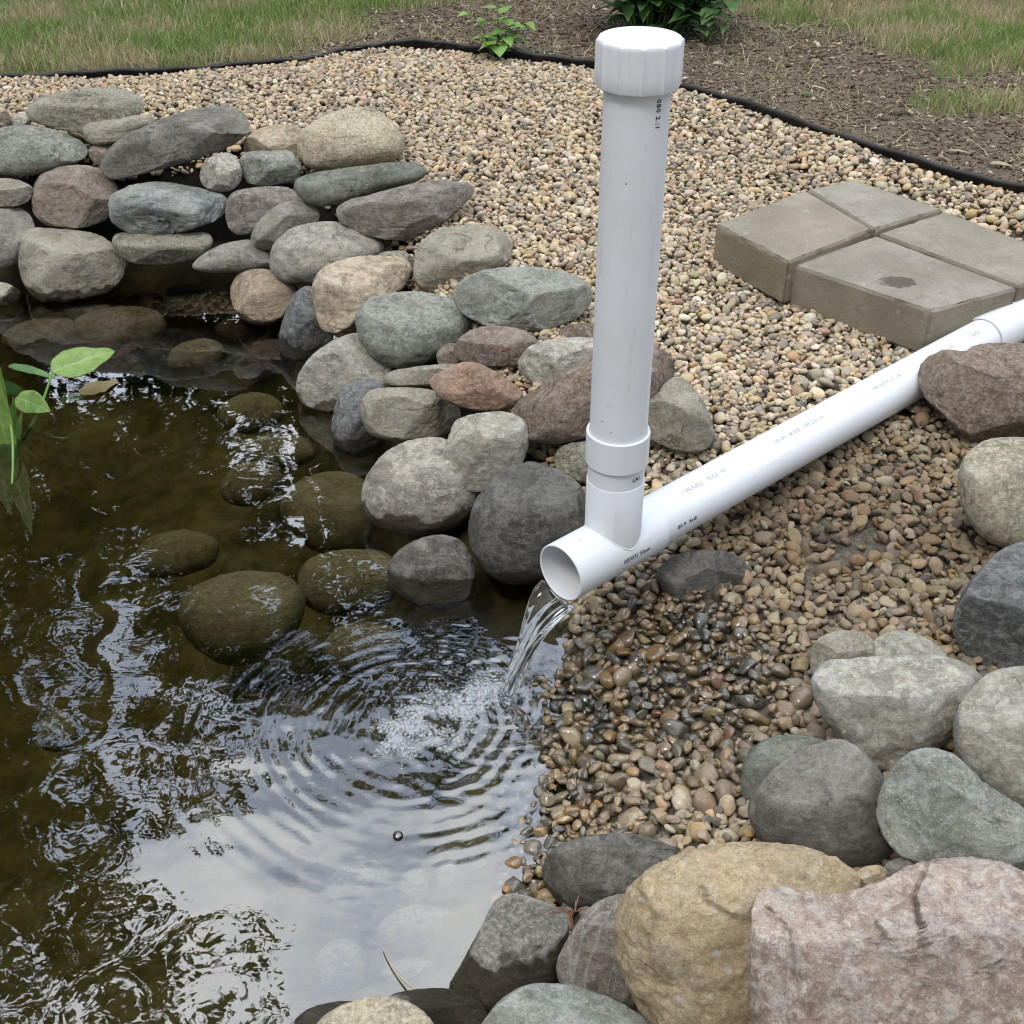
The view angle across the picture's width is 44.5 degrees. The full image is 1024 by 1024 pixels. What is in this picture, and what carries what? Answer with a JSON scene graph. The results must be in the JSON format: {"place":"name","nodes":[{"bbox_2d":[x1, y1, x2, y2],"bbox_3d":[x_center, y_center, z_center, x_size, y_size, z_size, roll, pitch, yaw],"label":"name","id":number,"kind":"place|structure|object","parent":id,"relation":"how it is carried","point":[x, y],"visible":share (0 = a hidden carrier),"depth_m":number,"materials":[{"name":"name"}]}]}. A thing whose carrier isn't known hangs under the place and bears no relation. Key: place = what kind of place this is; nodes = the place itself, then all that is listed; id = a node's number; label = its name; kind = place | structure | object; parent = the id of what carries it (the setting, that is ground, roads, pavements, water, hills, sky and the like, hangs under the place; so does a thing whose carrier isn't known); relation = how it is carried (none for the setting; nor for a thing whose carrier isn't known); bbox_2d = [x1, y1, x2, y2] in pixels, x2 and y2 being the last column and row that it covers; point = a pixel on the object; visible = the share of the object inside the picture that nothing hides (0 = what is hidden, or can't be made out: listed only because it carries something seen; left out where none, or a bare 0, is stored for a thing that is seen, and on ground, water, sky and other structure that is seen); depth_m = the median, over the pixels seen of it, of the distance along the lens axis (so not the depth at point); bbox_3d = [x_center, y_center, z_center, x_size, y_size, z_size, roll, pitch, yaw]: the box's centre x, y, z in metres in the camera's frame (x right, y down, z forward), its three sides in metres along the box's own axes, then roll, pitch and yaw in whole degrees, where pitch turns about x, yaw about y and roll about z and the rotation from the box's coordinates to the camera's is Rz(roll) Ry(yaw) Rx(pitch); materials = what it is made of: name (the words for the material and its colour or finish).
{"place":"outdoors","nodes":[
{"label":"outdoors","id":0,"kind":"place"},
{"bbox_2d":[0,0,1023,1023],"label":"ground","id":1,"kind":"structure","parent":0,"point":[186,828],"depth_m":2.48,"materials":[{"name":"soil"}]},
{"bbox_2d":[0,207,34,269],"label":"rock","id":2,"kind":"object","parent":1,"relation":"on","point":[15,223],"visible":0.77,"depth_m":3.35,"materials":[{"name":"stone"}]},
{"bbox_2d":[0,178,32,207],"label":"rock","id":3,"kind":"object","parent":2,"relation":"on","point":[14,192],"visible":1,"depth_m":3.36,"materials":[{"name":"stone"}]},
{"bbox_2d":[112,232,212,264],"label":"rock","id":4,"kind":"object","parent":1,"relation":"on","point":[162,249],"visible":0.89,"depth_m":3.29,"materials":[{"name":"stone"}]},
{"bbox_2d":[108,181,226,234],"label":"rock","id":5,"kind":"object","parent":4,"relation":"on","point":[155,208],"visible":0.99,"depth_m":3.26,"materials":[{"name":"stone"}]},
{"bbox_2d":[200,153,241,191],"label":"rock","id":6,"kind":"object","parent":5,"relation":"on","point":[220,172],"visible":1,"depth_m":3.31,"materials":[{"name":"stone"}]},
{"bbox_2d":[133,529,218,577],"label":"rock","id":7,"kind":"object","parent":1,"relation":"on","point":[177,553],"visible":1,"depth_m":2.63,"materials":[{"name":"stone"}]},
{"bbox_2d":[176,570,305,666],"bbox_3d":[-0.519,0.215,2.402,0.253,0.173,0.186,0,35,0],"label":"rock","id":8,"kind":"object","parent":1,"relation":"on","point":[240,618],"visible":1,"depth_m":2.33,"materials":[{"name":"stone"}]},
{"bbox_2d":[219,461,280,506],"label":"rock","id":9,"kind":"object","parent":1,"relation":"on","point":[251,483],"visible":1,"depth_m":2.75,"materials":[{"name":"stone"}]},
{"bbox_2d":[225,186,301,234],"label":"rock","id":10,"kind":"object","parent":1,"relation":"on","point":[246,209],"visible":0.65,"depth_m":3.29,"materials":[{"name":"stone"}]},
{"bbox_2d":[239,150,301,185],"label":"rock","id":11,"kind":"object","parent":10,"relation":"on","point":[268,167],"visible":0.98,"depth_m":3.34,"materials":[{"name":"stone"}]},
{"bbox_2d":[243,124,301,155],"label":"rock","id":12,"kind":"object","parent":11,"relation":"on","point":[278,137],"visible":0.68,"depth_m":3.37,"materials":[{"name":"stone"}]},
{"bbox_2d":[237,433,315,469],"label":"rock","id":13,"kind":"object","parent":1,"relation":"on","point":[278,451],"visible":0.89,"depth_m":2.87,"materials":[{"name":"stone"}]},
{"bbox_2d":[292,1001,351,1023],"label":"rock","id":14,"kind":"object","parent":1,"relation":"on","point":[314,1014],"visible":0.52,"depth_m":1.56,"materials":[{"name":"stone"}]},
{"bbox_2d":[269,221,384,283],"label":"rock","id":15,"kind":"object","parent":1,"relation":"on","point":[304,253],"visible":0.72,"depth_m":3.12,"materials":[{"name":"stone"}]},
{"bbox_2d":[280,471,374,552],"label":"rock","id":16,"kind":"object","parent":1,"relation":"on","point":[322,512],"visible":0.85,"depth_m":2.61,"materials":[{"name":"stone"}]},
{"bbox_2d":[314,939,368,994],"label":"rock","id":17,"kind":"object","parent":1,"relation":"on","point":[340,966],"visible":0.92,"depth_m":1.72,"materials":[{"name":"stone"}]},
{"bbox_2d":[325,859,396,911],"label":"rock","id":18,"kind":"object","parent":1,"relation":"on","point":[362,885],"visible":1,"depth_m":1.85,"materials":[{"name":"stone"}]},
{"bbox_2d":[311,255,412,333],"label":"rock","id":19,"kind":"object","parent":1,"relation":"on","point":[342,290],"visible":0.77,"depth_m":2.97,"materials":[{"name":"stone"}]},
{"bbox_2d":[316,996,433,1023],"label":"rock","id":20,"kind":"object","parent":1,"relation":"on","point":[379,1010],"visible":1,"depth_m":1.45,"materials":[{"name":"stone"}]},
{"bbox_2d":[376,958,431,985],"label":"rock","id":21,"kind":"object","parent":1,"relation":"on","point":[405,969],"visible":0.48,"depth_m":1.72,"materials":[{"name":"stone"}]},
{"bbox_2d":[361,387,460,440],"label":"rock","id":22,"kind":"object","parent":1,"relation":"on","point":[400,413],"visible":0.92,"depth_m":2.60,"materials":[{"name":"stone"}]},
{"bbox_2d":[383,364,452,386],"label":"rock","id":23,"kind":"object","parent":22,"relation":"on","point":[418,376],"visible":0.66,"depth_m":2.63,"materials":[{"name":"stone"}]},
{"bbox_2d":[377,904,448,955],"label":"rock","id":24,"kind":"object","parent":1,"relation":"on","point":[403,931],"visible":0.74,"depth_m":1.78,"materials":[{"name":"stone"}]},
{"bbox_2d":[355,291,471,368],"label":"rock","id":25,"kind":"object","parent":1,"relation":"on","point":[403,329],"visible":0.91,"depth_m":2.79,"materials":[{"name":"stone"}]},
{"bbox_2d":[397,868,429,905],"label":"rock","id":26,"kind":"object","parent":1,"relation":"on","point":[413,886],"visible":0.93,"depth_m":1.81,"materials":[{"name":"stone"}]},
{"bbox_2d":[389,988,487,1023],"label":"rock","id":27,"kind":"object","parent":1,"relation":"on","point":[444,1006],"visible":0.8,"depth_m":1.55,"materials":[{"name":"stone"}]},
{"bbox_2d":[413,224,511,293],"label":"rock","id":28,"kind":"object","parent":1,"relation":"on","point":[443,256],"visible":0.8,"depth_m":2.94,"materials":[{"name":"stone"}]},
{"bbox_2d":[429,362,522,411],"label":"rock","id":29,"kind":"object","parent":1,"relation":"on","point":[473,386],"visible":1,"depth_m":2.53,"materials":[{"name":"stone"}]},
{"bbox_2d":[449,893,568,1012],"bbox_3d":[-0.004,0.585,1.616,0.154,0.151,0.126,0,35,0],"label":"rock","id":30,"kind":"object","parent":1,"relation":"on","point":[519,940],"visible":0.67,"depth_m":1.57,"materials":[{"name":"stone"}]},
{"bbox_2d":[0,46,1023,448],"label":"gravel","id":31,"kind":"structure","parent":1,"relation":"on","point":[510,94],"depth_m":3.36,"materials":[{"name":"beige gravel"}]},
{"bbox_2d":[297,107,404,170],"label":"rock","id":32,"kind":"object","parent":31,"relation":"on","point":[349,137],"visible":0.91,"depth_m":3.33,"materials":[{"name":"stone"}]},
{"bbox_2d":[336,180,474,240],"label":"rock","id":33,"kind":"object","parent":31,"relation":"on","point":[407,212],"visible":1,"depth_m":3.10,"materials":[{"name":"stone"}]},
{"bbox_2d":[453,325,538,367],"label":"rock","id":34,"kind":"object","parent":31,"relation":"on","point":[477,345],"visible":0.88,"depth_m":2.68,"materials":[{"name":"stone"}]},
{"bbox_2d":[452,267,592,331],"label":"rock","id":35,"kind":"object","parent":31,"relation":"on","point":[530,299],"visible":0.91,"depth_m":2.74,"materials":[{"name":"stone"}]},
{"bbox_2d":[518,337,592,384],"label":"rock","id":36,"kind":"object","parent":31,"relation":"on","point":[542,362],"visible":0.54,"depth_m":2.60,"materials":[{"name":"stone"}]},
{"bbox_2d":[510,348,674,444],"bbox_3d":[0.167,-0.226,2.468,0.339,0.173,0.164,-11,36,-16],"label":"rock","id":37,"kind":"object","parent":31,"relation":"on","point":[556,410],"visible":0.45,"depth_m":2.40,"materials":[{"name":"stone"}]},
{"bbox_2d":[713,191,869,303],"bbox_3d":[0.678,-0.639,2.994,0.385,0.106,0.267,-26,42,-32],"label":"paver","id":38,"kind":"object","parent":31,"relation":"on","point":[767,249],"visible":0.82,"depth_m":2.92,"materials":[{"name":"concrete"}]},
{"bbox_2d":[809,180,939,238],"bbox_3d":[0.876,-0.724,3.120,0.234,0.106,0.279,-20,39,-27],"label":"paver","id":39,"kind":"object","parent":31,"relation":"on","point":[877,212],"visible":0.42,"depth_m":3.06,"materials":[{"name":"concrete"}]},
{"bbox_2d":[786,237,1014,351],"bbox_3d":[0.861,-0.477,2.789,0.287,0.106,0.392,-24,41,-31],"label":"paver","id":40,"kind":"object","parent":31,"relation":"on","point":[901,296],"visible":0.91,"depth_m":2.73,"materials":[{"name":"concrete"}]},
{"bbox_2d":[879,212,1023,301],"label":"paver","id":41,"kind":"object","parent":31,"relation":"on","point":[968,246],"visible":0.48,"depth_m":2.89,"materials":[{"name":"concrete"}]},
{"bbox_2d":[0,0,1023,117],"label":"lawn grass","id":42,"kind":"structure","parent":1,"relation":"on","point":[974,17],"depth_m":4.30,"materials":[{"name":"green plant"}]},
{"bbox_2d":[0,38,1023,193],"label":"lawn edging","id":43,"kind":"object","parent":1,"relation":"on","point":[977,179],"visible":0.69,"depth_m":3.95,"materials":[{"name":"black plastic"}]},
{"bbox_2d":[468,461,585,586],"bbox_3d":[0.031,0.032,2.349,0.227,0.212,0.222,0,35,0],"label":"rock","id":44,"kind":"object","parent":1,"relation":"on","point":[523,515],"visible":0.84,"depth_m":2.27,"materials":[{"name":"stone"}]},
{"bbox_2d":[482,983,650,1023],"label":"rock","id":45,"kind":"object","parent":1,"relation":"on","point":[546,1003],"visible":1,"depth_m":1.35,"materials":[{"name":"stone"}]},
{"bbox_2d":[159,0,1023,182],"bbox_3d":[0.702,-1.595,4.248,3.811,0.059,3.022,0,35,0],"label":"mulch","id":46,"kind":"object","parent":1,"relation":"on","point":[770,45],"visible":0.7,"depth_m":4.02,"materials":[{"name":"brown wood"}]},
{"bbox_2d":[457,5,534,59],"bbox_3d":[-0.050,-1.578,4.111,0.198,0.155,0.200,-23,40,-29],"label":"sprout","id":47,"kind":"object","parent":46,"relation":"on","point":[497,48],"visible":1,"depth_m":4.09,"materials":[{"name":"green plant"}]},
{"bbox_2d":[556,893,636,1009],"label":"rock","id":48,"kind":"object","parent":1,"relation":"on","point":[587,959],"visible":0.5,"depth_m":1.52,"materials":[{"name":"stone"}]},
{"bbox_2d":[590,0,738,34],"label":"shrub","id":49,"kind":"object","parent":1,"relation":"on","point":[667,14],"visible":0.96,"depth_m":4.24,"materials":[{"name":"green plant"}]},
{"bbox_2d":[613,841,859,1023],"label":"rock","id":50,"kind":"object","parent":1,"relation":"on","point":[682,926],"visible":0.72,"depth_m":1.33,"materials":[{"name":"stone"}]},
{"bbox_2d":[540,26,1023,600],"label":"drain pipe","id":51,"kind":"object","parent":1,"relation":"on","point":[638,70],"visible":0.94,"depth_m":1.93,"materials":[{"name":"white plastic"}]},
{"bbox_2d":[748,739,893,867],"bbox_3d":[0.417,0.406,1.694,0.203,0.174,0.154,0,35,0],"label":"rock","id":52,"kind":"object","parent":1,"relation":"on","point":[822,796],"visible":0.75,"depth_m":1.63,"materials":[{"name":"stone"}]},
{"bbox_2d":[747,856,1023,1023],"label":"rock","id":53,"kind":"object","parent":1,"relation":"on","point":[937,941],"visible":1,"depth_m":1.24,"materials":[{"name":"stone"}]},
{"bbox_2d":[489,421,1005,935],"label":"gravel","id":54,"kind":"structure","parent":0,"point":[573,723],"depth_m":2.08,"materials":[{"name":"brown gravel"}]},
{"bbox_2d":[554,441,587,482],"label":"rock","id":55,"kind":"object","parent":54,"relation":"on","point":[569,460],"visible":0.39,"depth_m":2.40,"materials":[{"name":"stone"}]},
{"bbox_2d":[542,833,679,913],"bbox_3d":[0.140,0.498,1.714,0.198,0.134,0.106,0,35,0],"label":"rock","id":56,"kind":"object","parent":54,"relation":"on","point":[591,870],"visible":0.71,"depth_m":1.67,"materials":[{"name":"stone"}]},
{"bbox_2d":[648,376,714,452],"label":"rock","id":57,"kind":"object","parent":54,"relation":"on","point":[679,418],"visible":0.9,"depth_m":2.40,"materials":[{"name":"stone"}]},
{"bbox_2d":[657,549,752,602],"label":"rock","id":58,"kind":"object","parent":54,"relation":"on","point":[680,576],"visible":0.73,"depth_m":2.17,"materials":[{"name":"stone"}]},
{"bbox_2d":[740,734,824,799],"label":"rock","id":59,"kind":"object","parent":54,"relation":"on","point":[763,758],"visible":0.48,"depth_m":1.78,"materials":[{"name":"stone"}]},
{"bbox_2d":[809,630,874,670],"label":"rock","id":60,"kind":"object","parent":54,"relation":"on","point":[846,644],"visible":0.61,"depth_m":1.97,"materials":[{"name":"stone"}]},
{"bbox_2d":[856,865,885,887],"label":"rock","id":61,"kind":"object","parent":54,"relation":"on","point":[870,874],"visible":0.46,"depth_m":1.56,"materials":[{"name":"stone"}]},
{"bbox_2d":[810,654,982,772],"bbox_3d":[0.562,0.299,1.834,0.263,0.166,0.152,0,35,0],"label":"rock","id":62,"kind":"object","parent":54,"relation":"on","point":[885,712],"visible":0.84,"depth_m":1.78,"materials":[{"name":"stone"}]},
{"bbox_2d":[874,630,947,656],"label":"rock","id":63,"kind":"object","parent":54,"relation":"on","point":[900,642],"visible":0.41,"depth_m":1.95,"materials":[{"name":"stone"}]},
{"bbox_2d":[876,748,1023,870],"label":"rock","id":64,"kind":"object","parent":54,"relation":"on","point":[933,803],"visible":0.78,"depth_m":1.55,"materials":[{"name":"stone"}]},
{"bbox_2d":[918,342,1023,442],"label":"rock","id":65,"kind":"object","parent":54,"relation":"on","point":[975,393],"visible":0.93,"depth_m":2.40,"materials":[{"name":"stone"}]},
{"bbox_2d":[953,666,1023,807],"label":"rock","id":66,"kind":"object","parent":54,"relation":"on","point":[988,729],"visible":0.79,"depth_m":1.65,"materials":[{"name":"stone"}]},
{"bbox_2d":[953,541,1023,668],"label":"rock","id":67,"kind":"object","parent":54,"relation":"on","point":[988,621],"visible":0.94,"depth_m":1.94,"materials":[{"name":"stone"}]},
{"bbox_2d":[958,437,1023,547],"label":"rock","id":68,"kind":"object","parent":54,"relation":"on","point":[991,482],"visible":0.97,"depth_m":2.12,"materials":[{"name":"stone"}]},
{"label":"water","id":69,"kind":"structure","parent":0,"visible":0},
{"bbox_2d":[1,316,75,349],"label":"rock","id":70,"kind":"object","parent":69,"relation":"in","point":[41,333],"visible":0.98,"depth_m":3.33,"materials":[{"name":"stone"}]},
{"bbox_2d":[36,710,79,751],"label":"rock","id":71,"kind":"object","parent":69,"relation":"in","point":[57,730],"visible":1,"depth_m":2.18,"materials":[{"name":"stone"}]},
{"bbox_2d":[0,347,117,484],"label":"pond plant","id":72,"kind":"object","parent":69,"relation":"in","point":[76,362],"visible":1,"depth_m":2.84,"materials":[{"name":"green plant"}]},
{"bbox_2d":[33,301,109,320],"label":"rock","id":73,"kind":"object","parent":69,"relation":"in","point":[73,310],"visible":0.68,"depth_m":3.37,"materials":[{"name":"stone"}]},
{"bbox_2d":[18,227,127,302],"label":"rock","id":74,"kind":"object","parent":69,"relation":"on","point":[55,265],"visible":0.98,"depth_m":3.31,"materials":[{"name":"stone"}]},
{"bbox_2d":[31,165,118,228],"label":"rock","id":75,"kind":"object","parent":74,"relation":"on","point":[71,197],"visible":0.92,"depth_m":3.36,"materials":[{"name":"stone"}]},
{"bbox_2d":[0,125,87,176],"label":"rock","id":76,"kind":"object","parent":75,"relation":"on","point":[28,150],"visible":0.95,"depth_m":3.39,"materials":[{"name":"stone"}]},
{"bbox_2d":[88,144,112,165],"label":"rock","id":77,"kind":"object","parent":75,"relation":"on","point":[96,153],"visible":0.45,"depth_m":3.44,"materials":[{"name":"stone"}]},
{"bbox_2d":[83,115,155,144],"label":"rock","id":78,"kind":"object","parent":77,"relation":"on","point":[106,132],"visible":0.72,"depth_m":3.43,"materials":[{"name":"stone"}]},
{"bbox_2d":[25,87,144,132],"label":"rock","id":79,"kind":"object","parent":78,"relation":"on","point":[74,110],"visible":0.91,"depth_m":3.43,"materials":[{"name":"stone"}]},
{"bbox_2d":[100,106,248,179],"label":"rock","id":80,"kind":"object","parent":75,"relation":"on","point":[182,137],"visible":1,"depth_m":3.32,"materials":[{"name":"stone"}]},
{"bbox_2d":[73,306,166,349],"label":"rock","id":81,"kind":"object","parent":69,"relation":"in","point":[119,327],"visible":0.98,"depth_m":3.31,"materials":[{"name":"stone"}]},
{"bbox_2d":[167,338,224,372],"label":"rock","id":82,"kind":"object","parent":69,"relation":"in","point":[195,355],"visible":1,"depth_m":3.22,"materials":[{"name":"stone"}]},
{"bbox_2d":[164,284,228,315],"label":"rock","id":83,"kind":"object","parent":69,"relation":"in","point":[197,299],"visible":1,"depth_m":3.42,"materials":[{"name":"stone"}]},
{"bbox_2d":[215,315,266,343],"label":"rock","id":84,"kind":"object","parent":69,"relation":"in","point":[235,329],"visible":0.83,"depth_m":3.29,"materials":[{"name":"stone"}]},
{"bbox_2d":[217,392,283,434],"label":"rock","id":85,"kind":"object","parent":69,"relation":"in","point":[250,413],"visible":1,"depth_m":3.01,"materials":[{"name":"stone"}]},
{"bbox_2d":[230,269,297,325],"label":"rock","id":86,"kind":"object","parent":69,"relation":"on","point":[261,297],"visible":0.84,"depth_m":3.18,"materials":[{"name":"stone"}]},
{"bbox_2d":[192,240,270,272],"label":"rock","id":87,"kind":"object","parent":86,"relation":"on","point":[237,256],"visible":0.91,"depth_m":3.25,"materials":[{"name":"stone"}]},
{"bbox_2d":[250,200,319,249],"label":"rock","id":88,"kind":"object","parent":87,"relation":"on","point":[273,225],"visible":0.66,"depth_m":3.23,"materials":[{"name":"stone"}]},
{"bbox_2d":[294,162,426,206],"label":"rock","id":89,"kind":"object","parent":88,"relation":"on","point":[330,187],"visible":0.89,"depth_m":3.19,"materials":[{"name":"stone"}]},
{"bbox_2d":[278,286,333,362],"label":"rock","id":90,"kind":"object","parent":69,"relation":"on","point":[303,336],"visible":0.75,"depth_m":3.06,"materials":[{"name":"stone"}]},
{"bbox_2d":[296,333,392,413],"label":"rock","id":91,"kind":"object","parent":69,"relation":"on","point":[329,371],"visible":0.69,"depth_m":2.83,"materials":[{"name":"stone"}]},
{"bbox_2d":[298,549,395,616],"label":"rock","id":92,"kind":"object","parent":69,"relation":"in","point":[347,582],"visible":0.89,"depth_m":2.40,"materials":[{"name":"stone"}]},
{"bbox_2d":[331,379,385,457],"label":"rock","id":93,"kind":"object","parent":69,"relation":"on","point":[352,436],"visible":0.62,"depth_m":2.71,"materials":[{"name":"stone"}]},
{"bbox_2d":[322,621,399,670],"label":"rock","id":94,"kind":"object","parent":69,"relation":"in","point":[361,645],"visible":1,"depth_m":2.27,"materials":[{"name":"stone"}]},
{"bbox_2d":[302,638,532,805],"bbox_3d":[-0.153,0.302,2.083,0.381,0.004,0.536,0,35,0],"label":"foam","id":95,"kind":"object","parent":69,"relation":"on","point":[468,701],"visible":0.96,"depth_m":2.04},
{"bbox_2d":[361,437,479,536],"bbox_3d":[-0.178,-0.043,2.492,0.244,0.194,0.200,0,35,0],"label":"rock","id":96,"kind":"object","parent":69,"relation":"on","point":[412,488],"visible":0.78,"depth_m":2.42,"materials":[{"name":"stone"}]},
{"bbox_2d":[443,411,528,492],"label":"rock","id":97,"kind":"object","parent":96,"relation":"on","point":[481,450],"visible":0.75,"depth_m":2.39,"materials":[{"name":"stone"}]},
{"bbox_2d":[387,534,475,611],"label":"rock","id":98,"kind":"object","parent":69,"relation":"in","point":[434,573],"visible":1,"depth_m":2.27,"materials":[{"name":"stone"}]},
{"bbox_2d":[495,580,576,713],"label":"water stream","id":99,"kind":"structure","parent":69,"relation":"on","point":[548,608],"depth_m":2.04,"materials":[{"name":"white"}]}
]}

